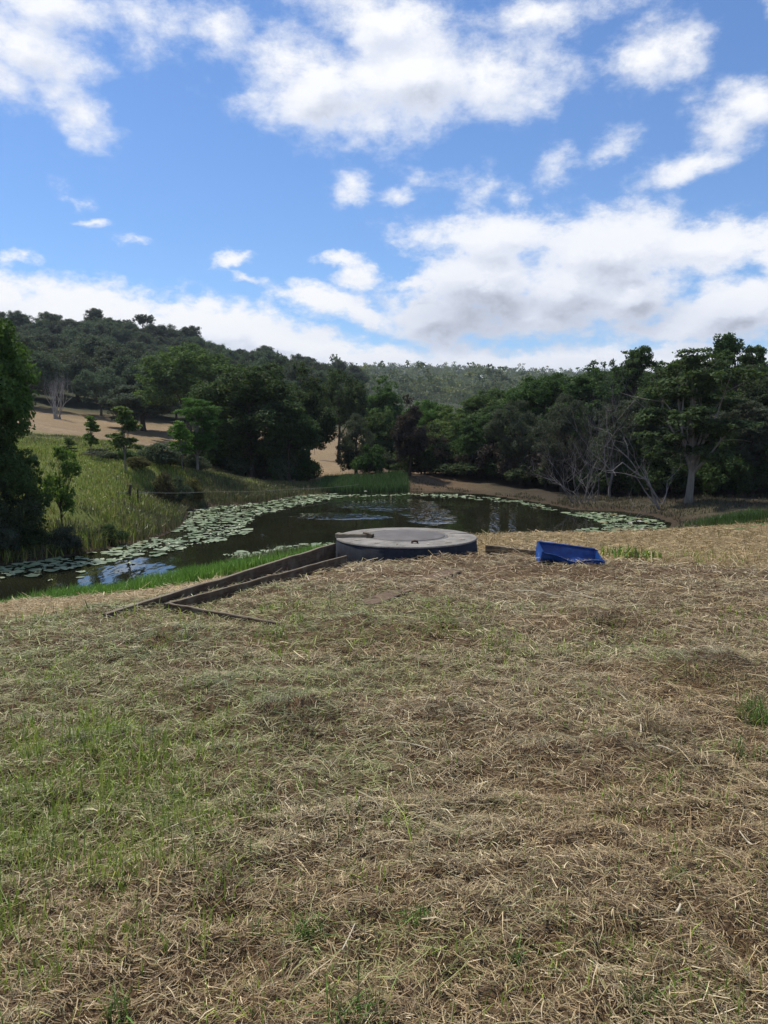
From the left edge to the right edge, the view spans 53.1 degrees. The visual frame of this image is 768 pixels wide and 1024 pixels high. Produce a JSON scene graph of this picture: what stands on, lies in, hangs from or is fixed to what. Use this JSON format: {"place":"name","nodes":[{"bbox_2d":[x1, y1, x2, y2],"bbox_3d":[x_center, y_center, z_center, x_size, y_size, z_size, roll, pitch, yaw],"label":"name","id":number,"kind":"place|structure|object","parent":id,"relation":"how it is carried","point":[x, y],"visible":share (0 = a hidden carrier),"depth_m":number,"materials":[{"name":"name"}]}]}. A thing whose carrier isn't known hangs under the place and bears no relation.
{"place":"outdoors","nodes":[
{"label":"outdoors","id":0,"kind":"place"},
{"bbox_2d":[0,491,671,600],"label":"water","id":1,"kind":"structure","parent":0,"point":[324,521],"depth_m":26.30,"materials":[{"name":"liquid"}]},
{"bbox_2d":[0,493,665,580],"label":"lily pads","id":2,"kind":"object","parent":1,"relation":"on","point":[304,503],"visible":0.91,"depth_m":29.75,"materials":[{"name":"plant"}]},
{"bbox_2d":[0,384,767,1023],"bbox_3d":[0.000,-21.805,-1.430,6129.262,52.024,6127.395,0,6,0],"label":"ground","id":3,"kind":"structure","parent":0,"point":[74,414],"depth_m":4.06,"materials":[{"name":"plant"}]},
{"bbox_2d":[0,404,37,504],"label":"young tree","id":4,"kind":"object","parent":3,"relation":"on","point":[15,469],"visible":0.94,"depth_m":19.84,"materials":[{"name":"green plant"}]},
{"bbox_2d":[6,310,33,329],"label":"hillside tree","id":5,"kind":"object","parent":3,"relation":"on","point":[17,318],"visible":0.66,"depth_m":189.39,"materials":[{"name":"green plant"}]},
{"bbox_2d":[0,316,41,452],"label":"broadleaf tree","id":6,"kind":"object","parent":3,"relation":"on","point":[14,376],"visible":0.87,"depth_m":19.83,"materials":[{"name":"green plant"}]},
{"bbox_2d":[0,472,48,534],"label":"shrub","id":7,"kind":"object","parent":3,"relation":"on","point":[22,508],"visible":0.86,"depth_m":19.55,"materials":[{"name":"green plant"}]},
{"bbox_2d":[11,519,51,550],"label":"shrub","id":8,"kind":"object","parent":3,"relation":"on","point":[32,537],"visible":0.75,"depth_m":19.54,"materials":[{"name":"green plant"}]},
{"bbox_2d":[21,455,52,517],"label":"shrub","id":9,"kind":"object","parent":3,"relation":"on","point":[39,497],"visible":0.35,"depth_m":21.07,"materials":[{"name":"green plant"}]},
{"bbox_2d":[7,348,69,393],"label":"hillside tree","id":10,"kind":"object","parent":3,"relation":"on","point":[43,364],"visible":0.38,"depth_m":91.48,"materials":[{"name":"green plant"}]},
{"bbox_2d":[29,333,58,352],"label":"hillside tree","id":11,"kind":"object","parent":3,"relation":"on","point":[50,341],"visible":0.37,"depth_m":136.53,"materials":[{"name":"green plant"}]},
{"bbox_2d":[37,363,77,403],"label":"hillside tree","id":12,"kind":"object","parent":3,"relation":"on","point":[70,378],"visible":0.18,"depth_m":99.39,"materials":[{"name":"green plant"}]},
{"bbox_2d":[43,372,72,418],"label":"bare tree","id":13,"kind":"object","parent":3,"relation":"on","point":[55,416],"visible":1,"depth_m":83.19,"materials":[{"name":"silver plant"}]},
{"bbox_2d":[38,445,81,525],"bbox_3d":[-9.342,-0.623,22.095,1.142,2.594,1.155,3,7,28],"label":"young tree","id":14,"kind":"object","parent":3,"relation":"on","point":[68,468],"visible":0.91,"depth_m":21.98,"materials":[{"name":"green plant"}]},
{"bbox_2d":[34,344,91,401],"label":"hillside tree","id":15,"kind":"object","parent":3,"relation":"on","point":[73,360],"visible":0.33,"depth_m":102.19,"materials":[{"name":"green plant"}]},
{"bbox_2d":[48,525,83,552],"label":"shrub","id":16,"kind":"object","parent":3,"relation":"on","point":[71,539],"visible":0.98,"depth_m":20.04,"materials":[{"name":"green plant"}]},
{"bbox_2d":[82,416,100,458],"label":"young tree","id":17,"kind":"object","parent":3,"relation":"on","point":[92,425],"visible":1,"depth_m":31.71,"materials":[{"name":"green plant"}]},
{"bbox_2d":[75,335,121,397],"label":"hillside tree","id":18,"kind":"object","parent":3,"relation":"on","point":[92,342],"visible":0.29,"depth_m":112.93,"materials":[{"name":"green plant"}]},
{"bbox_2d":[70,365,127,415],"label":"hillside tree","id":19,"kind":"object","parent":3,"relation":"on","point":[85,384],"visible":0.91,"depth_m":92.15,"materials":[{"name":"green plant"}]},
{"bbox_2d":[85,322,119,337],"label":"hillside tree","id":20,"kind":"object","parent":3,"relation":"on","point":[107,329],"visible":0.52,"depth_m":182.76,"materials":[{"name":"green plant"}]},
{"bbox_2d":[93,524,128,543],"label":"shrub","id":21,"kind":"object","parent":3,"relation":"on","point":[111,535],"visible":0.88,"depth_m":21.67,"materials":[{"name":"green plant"}]},
{"bbox_2d":[90,343,141,387],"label":"hillside tree","id":22,"kind":"object","parent":3,"relation":"on","point":[110,351],"visible":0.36,"depth_m":105.20,"materials":[{"name":"green plant"}]},
{"bbox_2d":[96,972,140,1023],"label":"grass tuft","id":23,"kind":"object","parent":3,"relation":"on","point":[115,1003],"visible":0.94,"depth_m":2.29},
{"bbox_2d":[110,328,132,344],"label":"hillside tree","id":24,"kind":"object","parent":3,"relation":"on","point":[123,335],"visible":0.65,"depth_m":179.85,"materials":[{"name":"green plant"}]},
{"bbox_2d":[105,406,143,468],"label":"young tree","id":25,"kind":"object","parent":3,"relation":"on","point":[120,440],"visible":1,"depth_m":30.59,"materials":[{"name":"green plant"}]},
{"bbox_2d":[100,354,151,399],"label":"hillside tree","id":26,"kind":"object","parent":3,"relation":"on","point":[120,366],"visible":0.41,"depth_m":97.26,"materials":[{"name":"green plant"}]},
{"bbox_2d":[96,371,183,431],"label":"broadleaf tree","id":27,"kind":"object","parent":3,"relation":"on","point":[121,395],"visible":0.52,"depth_m":81.70,"materials":[{"name":"green plant"}]},
{"bbox_2d":[136,442,182,464],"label":"shrub","id":28,"kind":"object","parent":3,"relation":"on","point":[155,453],"visible":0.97,"depth_m":33.42,"materials":[{"name":"green plant"}]},
{"bbox_2d":[152,471,176,501],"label":"shrub","id":29,"kind":"object","parent":3,"relation":"on","point":[167,491],"visible":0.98,"depth_m":29.82,"materials":[{"name":"green plant"}]},
{"bbox_2d":[0,542,333,601],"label":"shore grass","id":30,"kind":"structure","parent":3,"relation":"on","point":[211,570],"depth_m":15.37,"materials":[{"name":"plant"}]},
{"bbox_2d":[152,324,183,340],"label":"hillside tree","id":31,"kind":"object","parent":3,"relation":"on","point":[168,332],"visible":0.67,"depth_m":199.49,"materials":[{"name":"green plant"}]},
{"bbox_2d":[0,432,345,564],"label":"bank grass","id":32,"kind":"structure","parent":3,"relation":"on","point":[172,516],"depth_m":27.77,"materials":[{"name":"plant"}]},
{"bbox_2d":[166,420,194,467],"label":"young tree","id":33,"kind":"object","parent":3,"relation":"on","point":[179,431],"visible":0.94,"depth_m":34.73,"materials":[{"name":"green plant"}]},
{"bbox_2d":[170,475,193,503],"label":"shrub","id":34,"kind":"object","parent":3,"relation":"on","point":[185,492],"visible":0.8,"depth_m":30.92,"materials":[{"name":"green plant"}]},
{"bbox_2d":[131,341,245,431],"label":"broadleaf tree","id":35,"kind":"object","parent":3,"relation":"on","point":[170,378],"visible":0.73,"depth_m":73.65,"materials":[{"name":"green plant"}]},
{"bbox_2d":[182,478,204,501],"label":"shrub","id":36,"kind":"object","parent":3,"relation":"on","point":[197,488],"visible":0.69,"depth_m":31.84,"materials":[{"name":"green plant"}]},
{"bbox_2d":[167,397,224,469],"bbox_3d":[-8.869,-3.563,36.317,2.704,3.711,2.536,-2,7,-18],"label":"layered tree","id":37,"kind":"object","parent":3,"relation":"on","point":[201,440],"visible":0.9,"depth_m":36.04,"materials":[{"name":"green plant"}]},
{"bbox_2d":[199,444,227,465],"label":"shrub","id":38,"kind":"object","parent":3,"relation":"on","point":[211,455],"visible":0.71,"depth_m":44.89,"materials":[{"name":"green plant"}]},
{"bbox_2d":[103,543,335,617],"bbox_3d":[-1.926,1.002,11.170,0.070,0.379,6.520,2,5,18],"label":"timber board","id":39,"kind":"object","parent":3,"relation":"on","point":[315,555],"visible":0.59,"depth_m":11.16,"materials":[{"name":"wood"}]},
{"bbox_2d":[168,602,286,627],"bbox_3d":[-1.631,1.166,8.090,1.733,0.211,0.061,5,8,28],"label":"timber board","id":40,"kind":"object","parent":3,"relation":"on","point":[173,606],"visible":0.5,"depth_m":8.13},
{"bbox_2d":[188,362,309,478],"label":"broadleaf tree","id":41,"kind":"object","parent":3,"relation":"on","point":[248,390],"visible":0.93,"depth_m":41.94,"materials":[{"name":"green plant"}]},
{"bbox_2d":[164,555,346,610],"bbox_3d":[-1.514,1.034,10.617,0.056,0.355,4.702,3,4,22],"label":"timber board","id":42,"kind":"object","parent":3,"relation":"on","point":[333,563],"visible":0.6,"depth_m":10.22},
{"bbox_2d":[253,350,287,368],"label":"hillside tree","id":43,"kind":"object","parent":3,"relation":"on","point":[281,360],"visible":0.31,"depth_m":142.29,"materials":[{"name":"green plant"}]},
{"bbox_2d":[238,698,329,742],"bbox_3d":[-0.595,1.255,4.647,0.517,0.192,0.576,-4,7,-33],"label":"dry grass tuft","id":44,"kind":"object","parent":3,"relation":"on","point":[289,726],"visible":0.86,"depth_m":4.62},
{"bbox_2d":[253,405,322,480],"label":"broadleaf tree","id":45,"kind":"object","parent":3,"relation":"on","point":[304,425],"visible":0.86,"depth_m":41.86,"materials":[{"name":"green plant"}]},
{"bbox_2d":[233,907,347,954],"bbox_3d":[-0.326,1.475,2.718,0.379,0.130,0.322,2,7,19],"label":"grass tuft","id":46,"kind":"object","parent":3,"relation":"on","point":[314,930],"visible":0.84,"depth_m":2.71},
{"bbox_2d":[266,442,314,480],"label":"shrub","id":47,"kind":"object","parent":3,"relation":"on","point":[270,470],"visible":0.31,"depth_m":43.09,"materials":[{"name":"green plant"}]},
{"bbox_2d":[269,357,321,391],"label":"hillside tree","id":48,"kind":"object","parent":3,"relation":"on","point":[290,373],"visible":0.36,"depth_m":117.20,"materials":[{"name":"green plant"}]},
{"bbox_2d":[276,448,323,481],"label":"shrub","id":49,"kind":"object","parent":3,"relation":"on","point":[315,465],"visible":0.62,"depth_m":43.13,"materials":[{"name":"green plant"}]},
{"bbox_2d":[276,361,340,478],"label":"broadleaf tree","id":50,"kind":"object","parent":3,"relation":"on","point":[324,417],"visible":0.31,"depth_m":46.17,"materials":[{"name":"green plant"}]},
{"bbox_2d":[313,368,369,458],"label":"broadleaf tree","id":51,"kind":"object","parent":3,"relation":"on","point":[353,400],"visible":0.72,"depth_m":64.58,"materials":[{"name":"green plant"}]},
{"bbox_2d":[265,967,424,1023],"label":"grass tuft","id":52,"kind":"object","parent":3,"relation":"on","point":[359,1005],"visible":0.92,"depth_m":2.29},
{"bbox_2d":[335,413,373,474],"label":"tree","id":53,"kind":"object","parent":3,"relation":"on","point":[354,432],"visible":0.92,"depth_m":45.28,"materials":[{"name":"green plant"}]},
{"bbox_2d":[335,437,373,472],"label":"shrub","id":54,"kind":"object","parent":3,"relation":"on","point":[338,460],"visible":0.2,"depth_m":47.53,"materials":[{"name":"green plant"}]},
{"bbox_2d":[314,469,411,491],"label":"reeds","id":55,"kind":"object","parent":3,"relation":"on","point":[390,482],"visible":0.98,"depth_m":40.99,"materials":[{"name":"green plant"}]},
{"bbox_2d":[350,444,387,474],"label":"shrub","id":56,"kind":"object","parent":3,"relation":"on","point":[368,462],"visible":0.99,"depth_m":43.91,"materials":[{"name":"green plant"}]},
{"bbox_2d":[359,410,395,455],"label":"broadleaf tree","id":57,"kind":"object","parent":3,"relation":"on","point":[379,426],"visible":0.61,"depth_m":48.87,"materials":[{"name":"green plant"}]},
{"bbox_2d":[0,521,767,1023],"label":"hay","id":58,"kind":"object","parent":3,"relation":"on","point":[412,799],"visible":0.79,"depth_m":3.76,"materials":[{"name":"plant"}]},
{"bbox_2d":[363,375,405,425],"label":"broadleaf tree","id":59,"kind":"object","parent":3,"relation":"on","point":[386,400],"visible":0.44,"depth_m":70.74,"materials":[{"name":"green plant"}]},
{"bbox_2d":[336,527,477,562],"bbox_3d":[0.427,0.873,14.680,2.750,0.976,2.750,0,6,0],"label":"concrete tank","id":60,"kind":"object","parent":3,"relation":"on","point":[411,543],"visible":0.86,"depth_m":13.82,"materials":[{"name":"concrete"}]},
{"bbox_2d":[389,394,429,475],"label":"broadleaf tree","id":61,"kind":"object","parent":3,"relation":"on","point":[409,435],"visible":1,"depth_m":43.34,"materials":[{"name":"green plant"}]},
{"bbox_2d":[358,570,461,605],"bbox_3d":[0.422,0.988,10.240,0.250,0.063,3.031,3,5,25],"label":"dry grass tuft","id":62,"kind":"object","parent":3,"relation":"on","point":[374,601],"visible":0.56,"depth_m":9.71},
{"bbox_2d":[381,890,465,936],"bbox_3d":[0.144,1.446,2.788,0.362,0.138,0.259,-2,7,-21],"label":"grass tuft","id":63,"kind":"object","parent":3,"relation":"on","point":[410,917],"visible":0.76,"depth_m":2.76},
{"bbox_2d":[392,421,459,474],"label":"shrub","id":64,"kind":"object","parent":3,"relation":"on","point":[428,455],"visible":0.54,"depth_m":45.91,"materials":[{"name":"green plant"}]},
{"bbox_2d":[401,399,452,429],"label":"broadleaf tree","id":65,"kind":"object","parent":3,"relation":"on","point":[430,410],"visible":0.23,"depth_m":60.58,"materials":[{"name":"green plant"}]},
{"bbox_2d":[414,434,458,473],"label":"shrub","id":66,"kind":"object","parent":3,"relation":"on","point":[439,451],"visible":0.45,"depth_m":46.08,"materials":[{"name":"green plant"}]},
{"bbox_2d":[424,405,471,451],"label":"broadleaf tree","id":67,"kind":"object","parent":3,"relation":"on","point":[448,432],"visible":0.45,"depth_m":50.96,"materials":[{"name":"green plant"}]},
{"bbox_2d":[429,454,483,476],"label":"shrub","id":68,"kind":"object","parent":3,"relation":"on","point":[446,468],"visible":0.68,"depth_m":44.57,"materials":[{"name":"green plant"}]},
{"bbox_2d":[276,350,654,403],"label":"woods","id":69,"kind":"object","parent":3,"relation":"on","point":[419,381],"visible":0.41,"depth_m":325.39,"materials":[{"name":"green plant"}]},
{"bbox_2d":[451,412,500,477],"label":"broadleaf tree","id":70,"kind":"object","parent":3,"relation":"on","point":[469,429],"visible":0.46,"depth_m":44.90,"materials":[{"name":"green plant"}]},
{"bbox_2d":[454,388,509,422],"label":"broadleaf tree","id":71,"kind":"object","parent":3,"relation":"on","point":[475,403],"visible":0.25,"depth_m":59.13,"materials":[{"name":"green plant"}]},
{"bbox_2d":[466,429,517,478],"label":"shrub","id":72,"kind":"object","parent":3,"relation":"on","point":[488,449],"visible":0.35,"depth_m":44.27,"materials":[{"name":"green plant"}]},
{"bbox_2d":[485,545,535,555],"bbox_3d":[2.353,0.752,14.011,0.075,0.214,1.239,-6,7,-43],"label":"timber board","id":73,"kind":"object","parent":3,"relation":"on","point":[491,549],"visible":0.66,"depth_m":14.14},
{"bbox_2d":[495,452,535,483],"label":"shrub","id":74,"kind":"object","parent":3,"relation":"on","point":[508,462],"visible":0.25,"depth_m":42.96,"materials":[{"name":"green plant"}]},
{"bbox_2d":[481,399,551,485],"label":"broadleaf tree","id":75,"kind":"object","parent":3,"relation":"on","point":[513,445],"visible":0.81,"depth_m":42.31,"materials":[{"name":"green plant"}]},
{"bbox_2d":[500,372,580,440],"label":"broadleaf tree","id":76,"kind":"object","parent":3,"relation":"on","point":[538,393],"visible":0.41,"depth_m":48.36,"materials":[{"name":"green plant"}]},
{"bbox_2d":[504,464,577,488],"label":"shrub","id":77,"kind":"object","parent":3,"relation":"on","point":[518,472],"visible":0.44,"depth_m":40.68,"materials":[{"name":"green plant"}]},
{"bbox_2d":[521,429,598,486],"bbox_3d":[9.380,-2.679,40.516,3.712,3.574,4.605,-2,7,-19],"label":"shrub","id":78,"kind":"object","parent":3,"relation":"on","point":[538,456],"visible":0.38,"depth_m":39.73,"materials":[{"name":"green plant"}]},
{"bbox_2d":[530,393,594,491],"bbox_3d":[8.999,-3.385,38.806,3.178,5.252,3.288,-2,7,-21],"label":"broadleaf tree","id":79,"kind":"object","parent":3,"relation":"on","point":[565,425],"visible":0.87,"depth_m":38.10,"materials":[{"name":"green plant"}]},
{"bbox_2d":[519,428,615,502],"bbox_3d":[7.987,-2.053,32.578,4.789,4.117,4.958,0,6,0],"label":"bare shrub","id":80,"kind":"object","parent":3,"relation":"on","point":[577,495],"visible":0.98,"depth_m":32.90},
{"bbox_2d":[536,540,604,564],"bbox_3d":[2.978,0.753,12.377,1.006,0.297,0.625,8,15,1],"label":"blue trough","id":81,"kind":"object","parent":3,"relation":"on","point":[546,552],"visible":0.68,"depth_m":12.60,"materials":[{"name":"plastic"}]},
{"bbox_2d":[545,360,625,451],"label":"broadleaf tree","id":82,"kind":"object","parent":3,"relation":"on","point":[586,393],"visible":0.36,"depth_m":44.32,"materials":[{"name":"green plant"}]},
{"bbox_2d":[408,475,767,528],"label":"bank turf","id":83,"kind":"structure","parent":3,"relation":"on","point":[713,502],"depth_m":31.71,"materials":[{"name":"brown plant"}]},
{"bbox_2d":[555,358,658,497],"bbox_3d":[9.990,-4.060,34.672,5.703,7.072,4.564,-4,8,-35],"label":"bare tree","id":84,"kind":"object","parent":3,"relation":"on","point":[611,480],"visible":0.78,"depth_m":35.08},
{"bbox_2d":[580,450,640,494],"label":"shrub","id":85,"kind":"object","parent":3,"relation":"on","point":[602,482],"visible":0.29,"depth_m":36.49,"materials":[{"name":"green plant"}]},
{"bbox_2d":[470,522,767,566],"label":"stubble","id":86,"kind":"object","parent":3,"relation":"on","point":[680,534],"visible":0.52,"depth_m":16.11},
{"bbox_2d":[601,544,661,561],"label":"weed","id":87,"kind":"object","parent":3,"relation":"on","point":[632,553],"visible":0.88,"depth_m":13.35,"materials":[{"name":"green plant"}]},
{"bbox_2d":[588,396,676,495],"bbox_3d":[11.341,-2.987,35.796,3.589,4.913,3.488,-4,7,-30],"label":"broadleaf tree","id":88,"kind":"object","parent":3,"relation":"on","point":[635,407],"visible":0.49,"depth_m":35.13,"materials":[{"name":"green plant"}]},
{"bbox_2d":[608,345,662,425],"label":"broadleaf tree","id":89,"kind":"object","parent":3,"relation":"on","point":[638,364],"visible":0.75,"depth_m":46.24,"materials":[{"name":"green plant"}]},
{"bbox_2d":[571,398,699,508],"bbox_3d":[9.749,-2.362,29.943,5.002,4.812,2.960,-2,6,-17],"label":"bare tree","id":90,"kind":"object","parent":3,"relation":"on","point":[653,493],"visible":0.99,"depth_m":30.16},
{"bbox_2d":[613,431,666,495],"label":"shrub","id":91,"kind":"object","parent":3,"relation":"on","point":[658,464],"visible":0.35,"depth_m":34.89,"materials":[{"name":"green plant"}]},
{"bbox_2d":[619,964,691,1022],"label":"grass tuft","id":92,"kind":"object","parent":3,"relation":"on","point":[646,998],"visible":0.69,"depth_m":2.34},
{"bbox_2d":[623,704,702,745],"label":"dry grass tuft","id":93,"kind":"object","parent":3,"relation":"on","point":[665,732],"visible":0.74,"depth_m":4.40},
{"bbox_2d":[627,443,699,494],"bbox_3d":[12.692,-1.864,34.794,3.066,2.769,3.805,4,7,32],"label":"shrub","id":94,"kind":"object","parent":3,"relation":"on","point":[663,476],"visible":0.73,"depth_m":33.92,"materials":[{"name":"green plant"}]},
{"bbox_2d":[632,360,740,428],"bbox_3d":[16.028,-4.692,40.433,5.959,6.479,6.132,3,7,24],"label":"broadleaf tree","id":95,"kind":"object","parent":3,"relation":"on","point":[657,403],"visible":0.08,"depth_m":39.91,"materials":[{"name":"green plant"}]},
{"bbox_2d":[622,347,764,503],"bbox_3d":[12.317,-3.285,30.789,5.034,6.433,5.367,1,6,5],"label":"layered tree","id":96,"kind":"object","parent":3,"relation":"on","point":[694,434],"visible":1,"depth_m":30.45,"materials":[{"name":"green plant"}]},
{"bbox_2d":[664,657,749,687],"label":"dry grass tuft","id":97,"kind":"object","parent":3,"relation":"on","point":[712,676],"visible":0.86,"depth_m":5.74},
{"bbox_2d":[666,505,767,528],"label":"grass","id":98,"kind":"structure","parent":3,"relation":"on","point":[732,518],"depth_m":23.35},
{"bbox_2d":[695,437,761,496],"bbox_3d":[15.345,-1.941,34.078,3.779,3.239,3.046,-5,8,-38],"label":"shrub","id":99,"kind":"object","parent":3,"relation":"on","point":[714,471],"visible":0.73,"depth_m":33.23,"materials":[{"name":"green plant"}]},
{"bbox_2d":[699,450,767,494],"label":"shrub","id":100,"kind":"object","parent":3,"relation":"on","point":[756,469],"visible":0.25,"depth_m":33.35,"materials":[{"name":"green plant"}]},
{"bbox_2d":[702,364,767,490],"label":"broadleaf tree","id":101,"kind":"object","parent":3,"relation":"on","point":[761,396],"visible":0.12,"depth_m":35.55,"materials":[{"name":"green plant"}]},
{"bbox_2d":[702,687,767,730],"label":"grass tuft","id":102,"kind":"object","parent":3,"relation":"on","point":[755,714],"visible":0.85,"depth_m":4.93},
{"bbox_2d":[705,729,767,768],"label":"grass tuft","id":103,"kind":"object","parent":3,"relation":"on","point":[741,749],"visible":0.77,"depth_m":4.34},
{"bbox_2d":[708,332,767,394],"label":"broadleaf tree","id":104,"kind":"object","parent":3,"relation":"on","point":[728,343],"visible":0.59,"depth_m":43.01,"materials":[{"name":"green plant"}]},
{"bbox_2d":[716,397,767,492],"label":"layered tree","id":105,"kind":"object","parent":3,"relation":"on","point":[751,408],"visible":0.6,"depth_m":33.21,"materials":[{"name":"green plant"}]},
{"bbox_2d":[719,442,767,493],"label":"shrub","id":106,"kind":"object","parent":3,"relation":"on","point":[765,463],"visible":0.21,"depth_m":33.13,"materials":[{"name":"green plant"}]},
{"bbox_2d":[0,0,767,377],"label":"sky","id":107,"kind":"structure","parent":0,"point":[555,184],"materials":[{"name":"blue"}]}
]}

